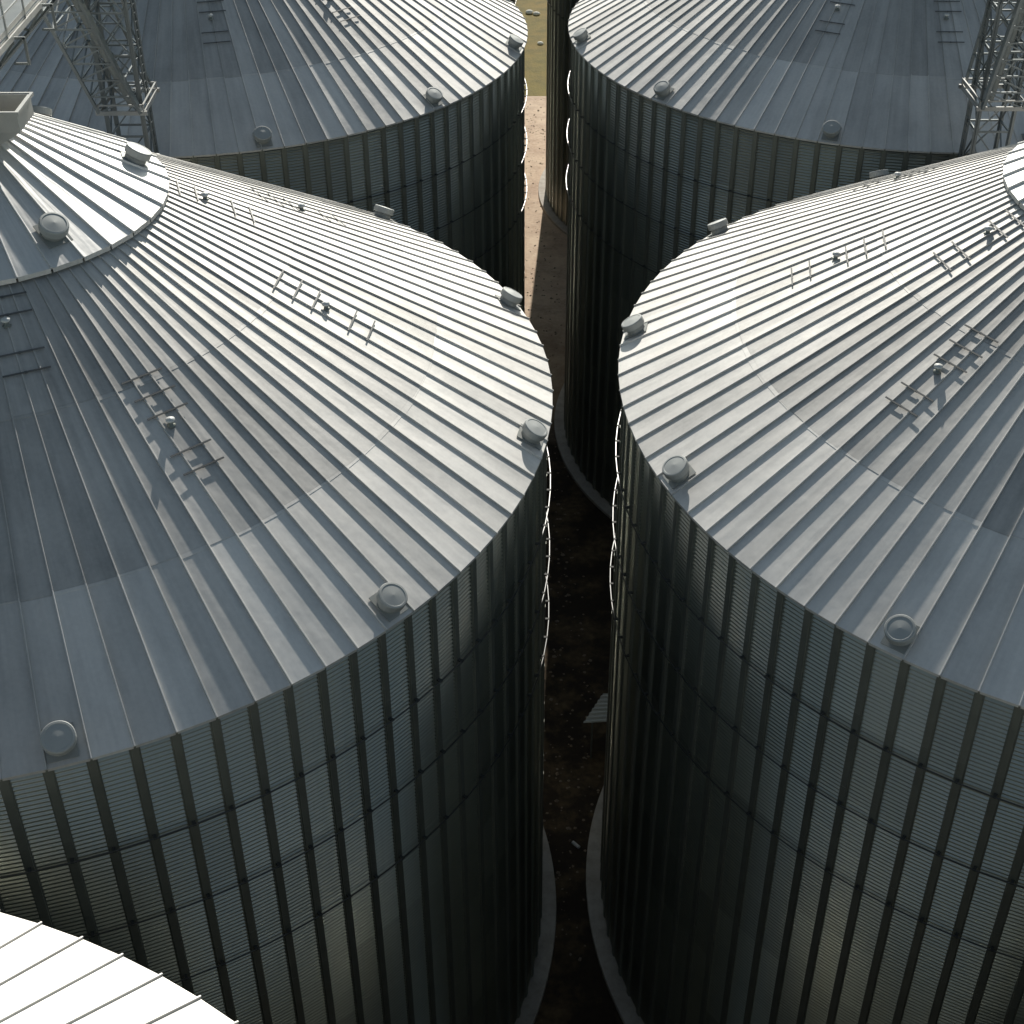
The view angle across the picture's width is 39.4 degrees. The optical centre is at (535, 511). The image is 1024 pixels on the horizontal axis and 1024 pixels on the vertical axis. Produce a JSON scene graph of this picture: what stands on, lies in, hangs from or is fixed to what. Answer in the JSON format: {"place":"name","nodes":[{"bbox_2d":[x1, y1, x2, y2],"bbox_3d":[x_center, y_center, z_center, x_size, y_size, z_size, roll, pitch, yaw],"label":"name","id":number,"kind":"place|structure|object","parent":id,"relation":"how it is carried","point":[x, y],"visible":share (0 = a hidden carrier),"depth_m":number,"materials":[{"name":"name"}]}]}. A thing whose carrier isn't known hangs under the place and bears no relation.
{"place":"outdoors","nodes":[
{"label":"outdoors","id":0,"kind":"place"},
{"bbox_2d":[515,0,546,95],"bbox_3d":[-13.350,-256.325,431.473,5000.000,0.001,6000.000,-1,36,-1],"label":"ground","id":1,"kind":"structure","parent":0,"point":[535,65],"depth_m":140.33,"materials":[{"name":"green plant"}]},
{"bbox_2d":[32,96,623,1023],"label":"yard","id":2,"kind":"structure","parent":1,"relation":"on","point":[576,992],"depth_m":67.94,"materials":[{"name":"brown soil"}]},
{"bbox_2d":[40,0,159,152],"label":"lattice tower","id":3,"kind":"structure","parent":2,"relation":"on","point":[97,43],"depth_m":53.31,"materials":[{"name":"metal"}]},
{"bbox_2d":[0,0,57,69],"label":"catwalk","id":4,"kind":"object","parent":3,"relation":"on","point":[16,17],"visible":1,"depth_m":39.68,"materials":[{"name":"metal"}]},
{"bbox_2d":[0,912,238,1023],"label":"grain silo","id":5,"kind":"object","parent":2,"relation":"on","point":[48,975],"visible":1,"depth_m":25.08,"materials":[{"name":"metal"}]},
{"bbox_2d":[0,0,527,313],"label":"grain silo","id":6,"kind":"object","parent":2,"relation":"on","point":[411,113],"visible":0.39,"depth_m":60.73,"materials":[{"name":"metal"}]},
{"bbox_2d":[0,92,555,1023],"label":"grain silo","id":7,"kind":"object","parent":2,"relation":"on","point":[274,472],"visible":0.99,"depth_m":35.62,"materials":[{"name":"metal"}]},
{"bbox_2d":[538,0,579,234],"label":"grain silo","id":8,"kind":"object","parent":2,"relation":"on","point":[553,194],"visible":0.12,"depth_m":103.79,"materials":[{"name":"metal"}]},
{"bbox_2d":[583,693,607,757],"bbox_3d":[3.760,9.295,62.380,3.651,2.384,1.642,-3,36,-4],"label":"canopy","id":9,"kind":"object","parent":2,"relation":"on","point":[598,713],"visible":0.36,"depth_m":61.53,"materials":[{"name":"metal"}]},
{"bbox_2d":[554,0,1023,520],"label":"grain silo","id":10,"kind":"object","parent":2,"relation":"on","point":[689,121],"visible":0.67,"depth_m":62.49,"materials":[{"name":"metal"}]},
{"bbox_2d":[586,141,1023,1023],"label":"grain silo","id":11,"kind":"object","parent":2,"relation":"on","point":[810,807],"visible":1,"depth_m":38.15,"materials":[{"name":"metal"}]},
{"bbox_2d":[958,0,1023,157],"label":"lattice tower","id":12,"kind":"structure","parent":2,"relation":"on","point":[986,86],"depth_m":54.45,"materials":[{"name":"metal"}]},
{"bbox_2d":[525,99,600,960],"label":"loose gravel","id":13,"kind":"structure","parent":0,"point":[557,773],"depth_m":67.84,"materials":[{"name":"gravel"}]},
{"bbox_2d":[571,841,579,848],"bbox_3d":[1.626,13.592,58.329,0.150,0.150,0.380,-27,44,-33],"label":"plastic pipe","id":14,"kind":"object","parent":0,"point":[575,844],"visible":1,"depth_m":58.26,"materials":[{"name":"grey plastic"}]}
]}

